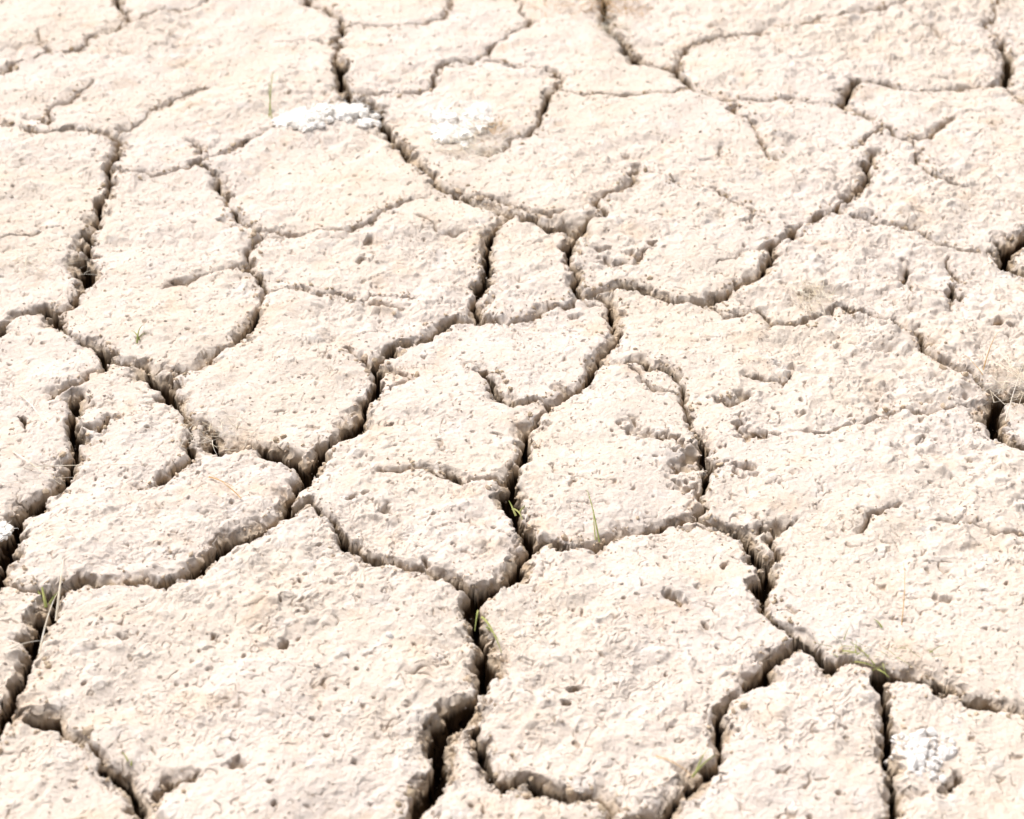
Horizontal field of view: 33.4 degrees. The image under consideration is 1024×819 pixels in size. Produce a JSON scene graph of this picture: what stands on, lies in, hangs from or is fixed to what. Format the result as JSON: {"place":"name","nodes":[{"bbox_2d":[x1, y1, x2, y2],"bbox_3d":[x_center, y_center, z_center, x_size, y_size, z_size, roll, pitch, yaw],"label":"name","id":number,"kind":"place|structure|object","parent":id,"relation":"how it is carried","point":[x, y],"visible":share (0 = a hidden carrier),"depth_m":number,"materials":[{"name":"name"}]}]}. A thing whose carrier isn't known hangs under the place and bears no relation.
{"place":"outdoors","nodes":[
{"label":"outdoors","id":0,"kind":"place"},
{"bbox_2d":[0,0,1023,818],"bbox_3d":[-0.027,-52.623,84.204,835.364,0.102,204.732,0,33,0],"label":"cracked mud ground","id":1,"kind":"structure","parent":0,"point":[260,180],"depth_m":1.86,"materials":[{"name":"beige soil"}]},
{"bbox_2d":[0,521,17,541],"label":"salty soil clod","id":2,"kind":"object","parent":1,"relation":"on","point":[6,530],"visible":1,"depth_m":1.67,"materials":[{"name":"white soil"}]},
{"bbox_2d":[11,558,63,653],"bbox_3d":[-0.429,0.179,1.567,0.028,0.018,0.136,0,33,0],"label":"straw stalk","id":3,"kind":"object","parent":1,"relation":"on","point":[56,614],"visible":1,"depth_m":1.56,"materials":[{"name":"beige plant"}]},
{"bbox_2d":[38,587,60,607],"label":"grass sprig","id":4,"kind":"object","parent":1,"relation":"on","point":[44,600],"depth_m":1.58,"materials":[{"name":"green plant"}]},
{"bbox_2d":[0,236,101,286],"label":"dry grass tuft","id":5,"kind":"object","parent":1,"relation":"on","point":[26,258],"visible":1,"depth_m":2.15,"materials":[{"name":"plant"}]},
{"bbox_2d":[0,394,139,483],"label":"straw stalk","id":6,"kind":"object","parent":1,"relation":"on","point":[58,456],"visible":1,"depth_m":1.76,"materials":[{"name":"beige plant"}]},
{"bbox_2d":[131,327,143,342],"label":"grass sprig","id":7,"kind":"object","parent":1,"relation":"on","point":[138,337],"depth_m":1.98,"materials":[{"name":"beige plant"}]},
{"bbox_2d":[160,405,272,452],"bbox_3d":[-0.310,0.020,1.825,0.125,0.029,0.086,0,33,0],"label":"dry grass tuft","id":8,"kind":"object","parent":1,"relation":"on","point":[229,417],"visible":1,"depth_m":1.82,"materials":[{"name":"plant"}]},
{"bbox_2d":[268,72,272,117],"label":"grass sprig","id":9,"kind":"object","parent":1,"relation":"on","point":[270,99],"depth_m":2.55,"materials":[{"name":"beige plant"}]},
{"bbox_2d":[271,91,387,131],"bbox_3d":[-0.268,-0.435,2.520,0.188,0.049,0.140,0,33,0],"label":"salty soil clod","id":10,"kind":"object","parent":1,"relation":"on","point":[302,119],"visible":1,"depth_m":2.52,"materials":[{"name":"white soil"}]},
{"bbox_2d":[385,632,392,637],"bbox_3d":[-0.111,0.204,1.539,0.008,0.007,0.006,0,33,0],"label":"pebble","id":11,"kind":"object","parent":1,"relation":"on","point":[388,634],"visible":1,"depth_m":1.54,"materials":[{"name":"white stone"}]},
{"bbox_2d":[418,87,510,148],"bbox_3d":[-0.075,-0.425,2.482,0.150,0.064,0.199,0,33,0],"label":"salty soil clod","id":12,"kind":"object","parent":1,"relation":"on","point":[439,116],"visible":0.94,"depth_m":2.48,"materials":[{"name":"white soil"}]},
{"bbox_2d":[410,107,531,169],"bbox_3d":[-0.059,-0.382,2.425,0.177,0.049,0.194,0,33,0],"label":"dry grass tuft","id":13,"kind":"object","parent":1,"relation":"on","point":[462,147],"visible":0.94,"depth_m":2.41,"materials":[{"name":"plant"}]},
{"bbox_2d":[461,115,511,145],"bbox_3d":[-0.037,-0.412,2.463,0.076,0.031,0.112,0,33,0],"label":"dry grass tuft","id":14,"kind":"object","parent":1,"relation":"on","point":[494,132],"visible":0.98,"depth_m":2.46,"materials":[{"name":"beige plant"}]},
{"bbox_2d":[475,610,501,652],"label":"grass sprig","id":15,"kind":"object","parent":1,"relation":"on","point":[489,625],"depth_m":1.55,"materials":[{"name":"plant"}]},
{"bbox_2d":[0,0,1023,818],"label":"soil crumbs","id":16,"kind":"object","parent":1,"relation":"on","point":[88,730],"visible":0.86,"depth_m":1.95,"materials":[{"name":"beige soil"}]},
{"bbox_2d":[509,501,524,519],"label":"grass sprig","id":17,"kind":"object","parent":1,"relation":"on","point":[514,512],"depth_m":1.70,"materials":[{"name":"plant"}]},
{"bbox_2d":[523,0,653,19],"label":"dry grass tuft","id":18,"kind":"object","parent":1,"relation":"on","point":[602,7],"visible":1,"depth_m":2.92,"materials":[{"name":"beige plant"}]},
{"bbox_2d":[586,489,599,541],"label":"grass sprig","id":19,"kind":"object","parent":1,"relation":"on","point":[594,518],"depth_m":1.67,"materials":[{"name":"beige plant"}]},
{"bbox_2d":[585,12,639,43],"bbox_3d":[0.165,-0.638,2.841,0.106,0.034,0.159,0,33,0],"label":"dry grass tuft","id":20,"kind":"object","parent":1,"relation":"on","point":[610,26],"visible":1,"depth_m":2.85,"materials":[{"name":"plant"}]},
{"bbox_2d":[691,748,714,777],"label":"grass sprig","id":21,"kind":"object","parent":1,"relation":"on","point":[697,770],"depth_m":1.40,"materials":[{"name":"plant"}]},
{"bbox_2d":[785,272,863,316],"bbox_3d":[0.364,-0.137,2.065,0.106,0.036,0.097,-24,39,-32],"label":"dry grass tuft","id":22,"kind":"object","parent":1,"relation":"on","point":[813,289],"visible":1,"depth_m":2.07,"materials":[{"name":"plant"}]},
{"bbox_2d":[842,619,889,677],"bbox_3d":[0.314,0.212,1.522,0.042,0.010,0.072,0,33,0],"label":"grass sprig","id":23,"kind":"object","parent":1,"relation":"on","point":[881,626],"depth_m":1.51,"materials":[{"name":"plant"}]},
{"bbox_2d":[814,624,947,675],"bbox_3d":[0.325,0.217,1.511,0.118,0.020,0.049,9,34,14],"label":"dry grass tuft","id":24,"kind":"object","parent":1,"relation":"on","point":[874,656],"visible":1,"depth_m":1.51,"materials":[{"name":"beige plant"}]},
{"bbox_2d":[883,727,956,783],"bbox_3d":[0.339,0.307,1.425,0.065,0.070,0.064,0,33,0],"label":"salty soil clod","id":25,"kind":"object","parent":1,"relation":"on","point":[917,753],"visible":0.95,"depth_m":1.41,"materials":[{"name":"white soil"}]},
{"bbox_2d":[961,342,1023,418],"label":"dry grass tuft","id":26,"kind":"object","parent":1,"relation":"on","point":[1009,377],"visible":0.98,"depth_m":1.90,"materials":[{"name":"plant"}]},
{"bbox_2d":[973,362,1023,420],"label":"straw stalk","id":27,"kind":"object","parent":1,"relation":"on","point":[1003,380],"visible":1,"depth_m":1.89,"materials":[{"name":"beige plant"}]}
]}

